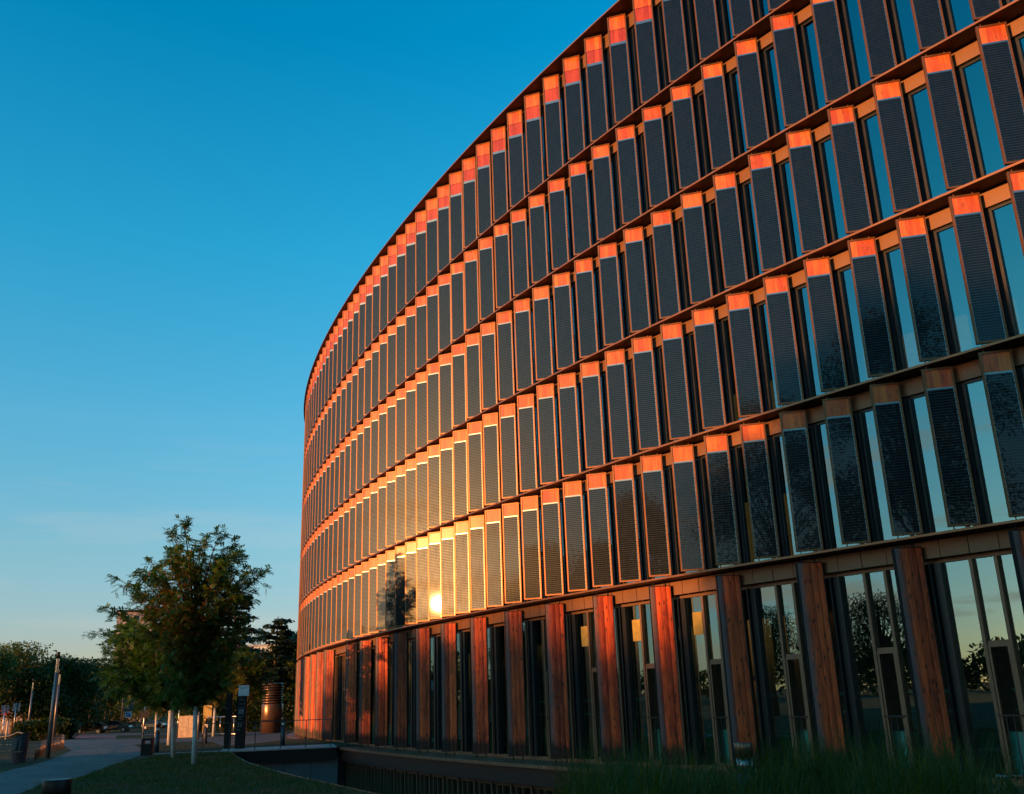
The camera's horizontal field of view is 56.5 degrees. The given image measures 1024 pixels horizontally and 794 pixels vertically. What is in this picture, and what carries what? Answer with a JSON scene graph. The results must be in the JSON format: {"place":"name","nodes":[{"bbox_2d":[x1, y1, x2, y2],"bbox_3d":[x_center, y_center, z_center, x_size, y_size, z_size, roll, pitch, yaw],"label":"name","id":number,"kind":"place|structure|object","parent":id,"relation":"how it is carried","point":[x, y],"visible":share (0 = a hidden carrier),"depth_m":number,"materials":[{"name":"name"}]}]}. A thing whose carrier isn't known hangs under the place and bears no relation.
{"place":"outdoors","nodes":[
{"label":"outdoors","id":0,"kind":"place"},
{"bbox_2d":[26,734,64,760],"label":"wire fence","id":1,"kind":"object","parent":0,"point":[40,748],"visible":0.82,"depth_m":45.95,"materials":[{"name":"grey metal"}]},
{"bbox_2d":[0,732,268,738],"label":"road","id":2,"kind":"structure","parent":0,"point":[200,733],"depth_m":98.74,"materials":[{"name":"grey asphalt"}]},
{"bbox_2d":[48,656,113,727],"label":"leafy tree","id":3,"kind":"object","parent":2,"relation":"on","point":[83,688],"visible":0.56,"depth_m":118.66,"materials":[{"name":"green plant"}]},
{"bbox_2d":[260,683,283,732],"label":"vent tower","id":4,"kind":"structure","parent":2,"relation":"on","point":[272,708],"depth_m":79.98,"materials":[{"name":"brown metal"}]},
{"bbox_2d":[0,733,290,793],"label":"path","id":5,"kind":"structure","parent":0,"point":[102,754],"depth_m":40.79,"materials":[{"name":"grey concrete"}]},
{"bbox_2d":[221,645,278,735],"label":"locust tree","id":6,"kind":"object","parent":5,"relation":"on","point":[251,676],"visible":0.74,"depth_m":72.76,"materials":[{"name":"green plant"}]},
{"bbox_2d":[178,715,200,737],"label":"utility cabinet","id":7,"kind":"object","parent":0,"point":[185,728],"visible":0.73,"depth_m":74.29,"materials":[{"name":"beige metal"}]},
{"bbox_2d":[0,714,379,793],"bbox_3d":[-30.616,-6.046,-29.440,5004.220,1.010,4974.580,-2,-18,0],"label":"lawn","id":8,"kind":"structure","parent":0,"point":[6,764],"depth_m":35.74,"materials":[{"name":"green plant"}]},
{"bbox_2d":[0,644,24,718],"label":"leafy tree","id":9,"kind":"object","parent":8,"relation":"on","point":[5,676],"visible":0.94,"depth_m":111.26,"materials":[{"name":"green plant"}]},
{"bbox_2d":[10,732,29,762],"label":"round bin","id":10,"kind":"object","parent":8,"relation":"on","point":[24,738],"visible":0.77,"depth_m":40.23,"materials":[{"name":"grey metal"}]},
{"bbox_2d":[0,640,69,736],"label":"leafy tree","id":11,"kind":"object","parent":8,"relation":"on","point":[18,651],"visible":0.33,"depth_m":117.03,"materials":[{"name":"green plant"}]},
{"bbox_2d":[5,666,81,721],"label":"leafy tree","id":12,"kind":"object","parent":8,"relation":"on","point":[43,683],"visible":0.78,"depth_m":112.00,"materials":[{"name":"green plant"}]},
{"bbox_2d":[11,717,81,740],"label":"hedge","id":13,"kind":"object","parent":8,"relation":"on","point":[38,729],"visible":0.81,"depth_m":84.77,"materials":[{"name":"green plant"}]},
{"bbox_2d":[45,652,59,757],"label":"street lamp","id":14,"kind":"object","parent":8,"relation":"on","point":[50,730],"visible":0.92,"depth_m":43.83,"materials":[{"name":"grey metal"}]},
{"bbox_2d":[41,778,71,793],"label":"bollard light","id":15,"kind":"object","parent":8,"relation":"on","point":[58,786],"visible":1,"depth_m":6.88,"materials":[{"name":"grey metal"}]},
{"bbox_2d":[73,704,161,727],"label":"hedge","id":16,"kind":"object","parent":8,"relation":"on","point":[125,721],"visible":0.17,"depth_m":152.05,"materials":[{"name":"green plant"}]},
{"bbox_2d":[82,602,221,757],"bbox_3d":[-14.983,12.089,40.708,5.789,6.516,5.414,-17,-23,39],"label":"locust tree","id":17,"kind":"object","parent":8,"relation":"on","point":[143,665],"visible":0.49,"depth_m":39.81,"materials":[{"name":"green plant"}]},
{"bbox_2d":[104,514,273,763],"bbox_3d":[-11.999,9.046,35.765,5.494,9.136,4.998,-15,-21,35],"label":"locust tree","id":18,"kind":"object","parent":8,"relation":"on","point":[188,647],"visible":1,"depth_m":35.70,"materials":[{"name":"green plant"}]},
{"bbox_2d":[175,595,268,713],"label":"cedar tree","id":19,"kind":"object","parent":8,"relation":"on","point":[251,630],"visible":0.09,"depth_m":100.78,"materials":[{"name":"green plant"}]},
{"bbox_2d":[184,693,294,732],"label":"hedge","id":20,"kind":"object","parent":8,"relation":"on","point":[252,713],"visible":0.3,"depth_m":90.97,"materials":[{"name":"green plant"}]},
{"bbox_2d":[248,618,296,712],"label":"cedar tree","id":21,"kind":"object","parent":8,"relation":"on","point":[282,639],"visible":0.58,"depth_m":96.35,"materials":[{"name":"green plant"}]},
{"bbox_2d":[287,0,1023,793],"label":"office building","id":22,"kind":"structure","parent":8,"relation":"on","point":[667,370],"depth_m":26.63,"materials":[{"name":"brown metal"}]},
{"bbox_2d":[329,654,338,741],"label":"ground floor window","id":23,"kind":"structure","parent":22,"relation":"in","point":[336,656],"depth_m":51.48,"materials":[{"name":"black glass"}]},
{"bbox_2d":[337,652,345,742],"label":"ground floor window","id":24,"kind":"structure","parent":22,"relation":"in","point":[342,657],"depth_m":50.11,"materials":[{"name":"black glass"}]},
{"bbox_2d":[362,646,374,746],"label":"ground floor window","id":25,"kind":"structure","parent":22,"relation":"in","point":[373,651],"depth_m":44.76,"materials":[{"name":"black glass"}]},
{"bbox_2d":[375,642,391,748],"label":"ground floor window","id":26,"kind":"structure","parent":22,"relation":"in","point":[390,644],"depth_m":42.50,"materials":[{"name":"black glass"}]},
{"bbox_2d":[396,770,406,793],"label":"basement window","id":27,"kind":"structure","parent":22,"relation":"in","point":[401,775],"depth_m":38.11,"materials":[{"name":"black glass"}]},
{"bbox_2d":[392,638,411,749],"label":"ground floor window","id":28,"kind":"structure","parent":22,"relation":"in","point":[409,747],"depth_m":40.74,"materials":[{"name":"black glass"}]},
{"bbox_2d":[407,771,418,793],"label":"basement window","id":29,"kind":"structure","parent":22,"relation":"in","point":[412,777],"depth_m":37.06,"materials":[{"name":"black glass"}]},
{"bbox_2d":[411,634,434,751],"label":"ground floor window","id":30,"kind":"structure","parent":22,"relation":"in","point":[413,654],"depth_m":39.21,"materials":[{"name":"black glass"}]},
{"bbox_2d":[418,772,431,793],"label":"basement window","id":31,"kind":"structure","parent":22,"relation":"in","point":[425,780],"depth_m":36.02,"materials":[{"name":"black glass"}]},
{"bbox_2d":[431,774,445,793],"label":"basement window","id":32,"kind":"structure","parent":22,"relation":"in","point":[438,781],"depth_m":34.97,"materials":[{"name":"black glass"}]},
{"bbox_2d":[434,630,461,754],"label":"ground floor window","id":33,"kind":"structure","parent":22,"relation":"in","point":[437,637],"depth_m":37.21,"materials":[{"name":"black glass"}]},
{"bbox_2d":[460,625,493,756],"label":"ground floor window","id":34,"kind":"structure","parent":22,"relation":"in","point":[465,652],"depth_m":35.22,"materials":[{"name":"black glass"}]},
{"bbox_2d":[490,619,530,759],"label":"ground floor window","id":35,"kind":"structure","parent":22,"relation":"in","point":[497,653],"depth_m":33.18,"materials":[{"name":"black glass"}]},
{"bbox_2d":[555,395,565,479],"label":"window","id":36,"kind":"structure","parent":22,"relation":"in","point":[556,397],"depth_m":31.78,"materials":[{"name":"black glass"}]},
{"bbox_2d":[525,612,598,762],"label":"ground floor window","id":37,"kind":"structure","parent":22,"relation":"in","point":[535,627],"depth_m":31.12,"materials":[{"name":"glass"}]},
{"bbox_2d":[560,89,568,164],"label":"window","id":38,"kind":"structure","parent":22,"relation":"in","point":[562,95],"depth_m":34.13,"materials":[{"name":"black glass"}]},
{"bbox_2d":[560,500,580,593],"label":"window","id":39,"kind":"structure","parent":22,"relation":"in","point":[562,501],"depth_m":30.66,"materials":[{"name":"black glass"}]},
{"bbox_2d":[566,189,574,259],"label":"window","id":40,"kind":"structure","parent":22,"relation":"in","point":[571,254],"depth_m":32.98,"materials":[{"name":"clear glass"}]},
{"bbox_2d":[571,283,580,361],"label":"window","id":41,"kind":"structure","parent":22,"relation":"in","point":[573,289],"depth_m":31.86,"materials":[{"name":"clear glass"}]},
{"bbox_2d":[577,384,591,471],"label":"window","id":42,"kind":"structure","parent":22,"relation":"in","point":[579,393],"depth_m":30.74,"materials":[{"name":"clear glass"}]},
{"bbox_2d":[581,69,590,146],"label":"window","id":43,"kind":"structure","parent":22,"relation":"in","point":[583,75],"depth_m":33.09,"materials":[{"name":"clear glass"}]},
{"bbox_2d":[587,171,598,244],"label":"window","id":44,"kind":"structure","parent":22,"relation":"in","point":[590,176],"depth_m":31.94,"materials":[{"name":"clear glass"}]},
{"bbox_2d":[566,604,623,765],"bbox_3d":[2.523,8.494,28.770,0.340,4.850,2.528,9,-21,-31],"label":"ground floor window","id":45,"kind":"structure","parent":22,"relation":"in","point":[580,623],"depth_m":29.12,"materials":[{"name":"glass"}]},
{"bbox_2d":[583,492,608,589],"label":"window","id":46,"kind":"structure","parent":22,"relation":"in","point":[585,497],"depth_m":29.64,"materials":[{"name":"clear glass"}]},
{"bbox_2d":[594,268,606,349],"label":"window","id":47,"kind":"structure","parent":22,"relation":"in","point":[596,273],"depth_m":30.82,"materials":[{"name":"black glass"}]},
{"bbox_2d":[603,49,614,129],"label":"window","id":48,"kind":"structure","parent":22,"relation":"in","point":[606,55],"depth_m":32.07,"materials":[{"name":"black glass"}]},
{"bbox_2d":[600,372,618,463],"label":"window","id":49,"kind":"structure","parent":22,"relation":"in","point":[603,376],"depth_m":29.72,"materials":[{"name":"black glass"}]},
{"bbox_2d":[611,154,623,229],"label":"window","id":50,"kind":"structure","parent":22,"relation":"in","point":[614,160],"depth_m":30.91,"materials":[{"name":"black glass"}]},
{"bbox_2d":[607,484,637,585],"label":"window","id":51,"kind":"structure","parent":22,"relation":"in","point":[616,580],"depth_m":28.61,"materials":[{"name":"black glass"}]},
{"bbox_2d":[618,253,633,337],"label":"window","id":52,"kind":"structure","parent":22,"relation":"in","point":[621,259],"depth_m":29.81,"materials":[{"name":"black glass"}]},
{"bbox_2d":[627,27,640,110],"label":"window","id":53,"kind":"structure","parent":22,"relation":"in","point":[636,97],"depth_m":31.08,"materials":[{"name":"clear glass"}]},
{"bbox_2d":[626,360,644,454],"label":"window","id":54,"kind":"structure","parent":22,"relation":"in","point":[629,365],"depth_m":28.70,"materials":[{"name":"black glass"}]},
{"bbox_2d":[636,134,650,213],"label":"window","id":55,"kind":"structure","parent":22,"relation":"in","point":[643,180],"depth_m":29.91,"materials":[{"name":"black glass"}]},
{"bbox_2d":[634,475,666,580],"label":"window","id":56,"kind":"structure","parent":22,"relation":"in","point":[637,480],"depth_m":27.59,"materials":[{"name":"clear glass"}]},
{"bbox_2d":[644,237,660,324],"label":"window","id":57,"kind":"structure","parent":22,"relation":"in","point":[649,252],"depth_m":28.81,"materials":[{"name":"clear glass"}]},
{"bbox_2d":[615,596,689,768],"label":"ground floor window","id":58,"kind":"structure","parent":22,"relation":"in","point":[632,619],"depth_m":27.16,"materials":[{"name":"glass"}]},
{"bbox_2d":[653,3,669,90],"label":"window","id":59,"kind":"structure","parent":22,"relation":"in","point":[657,13],"depth_m":30.09,"materials":[{"name":"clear glass"}]},
{"bbox_2d":[653,347,675,444],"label":"window","id":60,"kind":"structure","parent":22,"relation":"in","point":[658,357],"depth_m":27.70,"materials":[{"name":"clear glass"}]},
{"bbox_2d":[663,114,680,196],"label":"window","id":61,"kind":"structure","parent":22,"relation":"in","point":[674,188],"depth_m":28.92,"materials":[{"name":"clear glass"}]},
{"bbox_2d":[663,466,698,574],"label":"window","id":62,"kind":"structure","parent":22,"relation":"in","point":[668,474],"depth_m":26.59,"materials":[{"name":"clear glass"}]},
{"bbox_2d":[673,219,692,310],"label":"window","id":63,"kind":"structure","parent":22,"relation":"in","point":[680,251],"depth_m":27.82,"materials":[{"name":"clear glass"}]},
{"bbox_2d":[682,0,699,69],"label":"window","id":64,"kind":"structure","parent":22,"relation":"in","point":[688,5],"depth_m":29.01,"materials":[{"name":"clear glass"}]},
{"bbox_2d":[683,333,709,434],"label":"window","id":65,"kind":"structure","parent":22,"relation":"in","point":[689,345],"depth_m":26.71,"materials":[{"name":"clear glass"}]},
{"bbox_2d":[692,92,712,177],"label":"window","id":66,"kind":"structure","parent":22,"relation":"in","point":[698,102],"depth_m":27.94,"materials":[{"name":"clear glass"}]},
{"bbox_2d":[695,456,734,570],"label":"window","id":67,"kind":"structure","parent":22,"relation":"in","point":[700,463],"depth_m":25.60,"materials":[{"name":"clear glass"}]},
{"bbox_2d":[704,201,727,295],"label":"window","id":68,"kind":"structure","parent":22,"relation":"in","point":[717,279],"depth_m":26.84,"materials":[{"name":"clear glass"}]},
{"bbox_2d":[672,589,759,771],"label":"ground floor window","id":69,"kind":"structure","parent":22,"relation":"in","point":[700,643],"depth_m":25.12,"materials":[{"name":"glass"}]},
{"bbox_2d":[715,0,732,46],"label":"window","id":70,"kind":"structure","parent":22,"relation":"in","point":[722,6],"depth_m":27.91,"materials":[{"name":"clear glass"}]},
{"bbox_2d":[716,318,746,423],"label":"window","id":71,"kind":"structure","parent":22,"relation":"in","point":[723,334],"depth_m":25.73,"materials":[{"name":"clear glass"}]},
{"bbox_2d":[724,69,747,158],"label":"window","id":72,"kind":"structure","parent":22,"relation":"in","point":[738,139],"depth_m":26.96,"materials":[{"name":"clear glass"}]},
{"bbox_2d":[729,445,772,564],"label":"window","id":73,"kind":"structure","parent":22,"relation":"in","point":[736,454],"depth_m":24.62,"materials":[{"name":"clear glass"}]},
{"bbox_2d":[737,180,764,279],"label":"window","id":74,"kind":"structure","parent":22,"relation":"in","point":[749,231],"depth_m":25.85,"materials":[{"name":"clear glass"}]},
{"bbox_2d":[752,0,768,22],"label":"window","id":75,"kind":"structure","parent":22,"relation":"in","point":[760,7],"depth_m":26.82,"materials":[{"name":"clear glass"}]},
{"bbox_2d":[751,302,785,411],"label":"window","id":76,"kind":"structure","parent":22,"relation":"in","point":[769,400],"depth_m":24.75,"materials":[{"name":"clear glass"}]},
{"bbox_2d":[759,45,785,136],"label":"window","id":77,"kind":"structure","parent":22,"relation":"in","point":[775,120],"depth_m":25.99,"materials":[{"name":"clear glass"}]},
{"bbox_2d":[774,159,804,262],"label":"window","id":78,"kind":"structure","parent":22,"relation":"in","point":[782,172],"depth_m":24.89,"materials":[{"name":"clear glass"}]},
{"bbox_2d":[767,434,814,557],"bbox_3d":[6.784,2.430,23.531,0.090,3.124,1.246,11,-21,-35],"label":"window","id":79,"kind":"structure","parent":22,"relation":"in","point":[784,523],"depth_m":23.64,"materials":[{"name":"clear glass"}]},
{"bbox_2d":[741,578,845,772],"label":"ground floor window","id":80,"kind":"structure","parent":22,"relation":"in","point":[774,612],"depth_m":23.18,"materials":[{"name":"clear glass"}]},
{"bbox_2d":[790,284,830,399],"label":"window","id":81,"kind":"structure","parent":22,"relation":"in","point":[799,296],"depth_m":23.78,"materials":[{"name":"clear glass"}]},
{"bbox_2d":[796,18,827,114],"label":"window","id":82,"kind":"structure","parent":22,"relation":"in","point":[813,84],"depth_m":25.03,"materials":[{"name":"blue glass"}]},
{"bbox_2d":[813,136,849,243],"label":"window","id":83,"kind":"structure","parent":22,"relation":"in","point":[823,150],"depth_m":23.92,"materials":[{"name":"blue glass"}]},
{"bbox_2d":[807,421,860,551],"bbox_3d":[7.524,2.105,22.582,0.090,3.124,1.246,11,-22,-35],"label":"window","id":84,"kind":"structure","parent":22,"relation":"in","point":[825,493],"depth_m":22.68,"materials":[{"name":"blue glass"}]},
{"bbox_2d":[832,266,875,385],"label":"window","id":85,"kind":"structure","parent":22,"relation":"in","point":[856,371],"depth_m":22.82,"materials":[{"name":"blue glass"}]},
{"bbox_2d":[837,0,871,90],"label":"window","id":86,"kind":"structure","parent":22,"relation":"in","point":[848,10],"depth_m":24.05,"materials":[{"name":"blue glass"}]},
{"bbox_2d":[856,112,897,223],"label":"window","id":87,"kind":"structure","parent":22,"relation":"in","point":[877,183],"depth_m":22.97,"materials":[{"name":"blue glass"}]},
{"bbox_2d":[852,408,910,543],"bbox_3d":[8.273,1.782,21.639,0.090,3.124,1.246,11,-22,-36],"label":"window","id":88,"kind":"structure","parent":22,"relation":"in","point":[864,423],"depth_m":21.71,"materials":[{"name":"blue glass"}]},
{"bbox_2d":[824,564,951,778],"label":"ground floor window","id":89,"kind":"structure","parent":22,"relation":"in","point":[865,601],"depth_m":21.21,"materials":[{"name":"clear glass"}]},
{"bbox_2d":[878,246,928,370],"bbox_3d":[8.914,-1.971,21.787,0.090,3.124,1.247,11,-22,-36],"label":"window","id":90,"kind":"structure","parent":22,"relation":"in","point":[890,261],"depth_m":21.86,"materials":[{"name":"blue glass"}]},
{"bbox_2d":[886,0,921,64],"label":"window","id":91,"kind":"structure","parent":22,"relation":"in","point":[900,15],"depth_m":22.98,"materials":[{"name":"blue glass"}]},
{"bbox_2d":[903,86,950,202],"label":"window","id":92,"kind":"structure","parent":22,"relation":"in","point":[917,105],"depth_m":22.02,"materials":[{"name":"blue glass"}]},
{"bbox_2d":[902,393,966,535],"bbox_3d":[9.032,1.460,20.704,0.090,3.124,1.247,11,-22,-36],"label":"window","id":93,"kind":"structure","parent":22,"relation":"in","point":[923,458],"depth_m":20.76,"materials":[{"name":"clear glass"}]},
{"bbox_2d":[928,224,985,354],"bbox_3d":[9.682,-2.291,20.858,0.090,3.124,1.247,12,-22,-37],"label":"window","id":94,"kind":"structure","parent":22,"relation":"in","point":[946,261],"depth_m":20.91,"materials":[{"name":"blue glass"}]},
{"bbox_2d":[940,0,973,36],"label":"window","id":95,"kind":"structure","parent":22,"relation":"in","point":[957,14],"depth_m":21.92,"materials":[{"name":"blue glass"}]},
{"bbox_2d":[924,548,1023,785],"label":"ground floor window","id":96,"kind":"structure","parent":22,"relation":"in","point":[976,596],"depth_m":19.32,"materials":[{"name":"clear glass"}]},
{"bbox_2d":[955,57,1008,178],"bbox_3d":[10.340,-6.040,21.017,0.090,3.124,1.248,12,-22,-37],"label":"window","id":97,"kind":"structure","parent":22,"relation":"in","point":[971,81],"depth_m":21.07,"materials":[{"name":"blue glass"}]},
{"bbox_2d":[956,378,1023,526],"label":"window","id":98,"kind":"structure","parent":22,"relation":"in","point":[986,475],"depth_m":19.81,"materials":[{"name":"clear glass"}]},
{"bbox_2d":[983,200,1023,336],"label":"window","id":99,"kind":"structure","parent":22,"relation":"in","point":[1006,249],"depth_m":20.03,"materials":[{"name":"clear glass"}]},
{"bbox_2d":[1011,34,1023,97],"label":"window","id":100,"kind":"structure","parent":22,"relation":"in","point":[1017,44],"depth_m":20.57,"materials":[{"name":"blue glass"}]},
{"bbox_2d":[734,742,755,785],"bbox_3d":[2.920,4.898,11.793,0.230,1.160,0.230,-2,-18,0],"label":"bollard light","id":101,"kind":"object","parent":8,"relation":"on","point":[742,746],"visible":0.55,"depth_m":11.85,"materials":[{"name":"grey metal"}]},
{"bbox_2d":[525,685,1023,793],"bbox_3d":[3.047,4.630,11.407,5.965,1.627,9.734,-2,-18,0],"label":"ornamental grass","id":102,"kind":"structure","parent":8,"relation":"on","point":[849,777],"depth_m":9.46,"materials":[{"name":"green plant"}]},
{"bbox_2d":[0,0,617,664],"label":"sky","id":103,"kind":"structure","parent":0,"point":[194,193],"materials":[{"name":"blue"}]},
{"label":"moat floor","id":104,"kind":"structure","parent":0,"visible":0},
{"bbox_2d":[252,752,346,785],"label":"abutment wall","id":105,"kind":"structure","parent":104,"relation":"on","point":[329,770],"depth_m":44.56,"materials":[{"name":"concrete"}]},
{"bbox_2d":[221,744,336,762],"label":"entrance deck","id":106,"kind":"structure","parent":105,"relation":"on","point":[290,753],"depth_m":44.15,"materials":[{"name":"grey concrete"}]},
{"bbox_2d":[223,685,248,748],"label":"sign pylon","id":107,"kind":"object","parent":106,"relation":"on","point":[241,707],"visible":0.94,"depth_m":46.33,"materials":[{"name":"black metal"}]},
{"bbox_2d":[202,719,333,751],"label":"deck railing","id":108,"kind":"object","parent":106,"relation":"on","point":[268,731],"visible":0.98,"depth_m":44.23,"materials":[{"name":"grey metal"}]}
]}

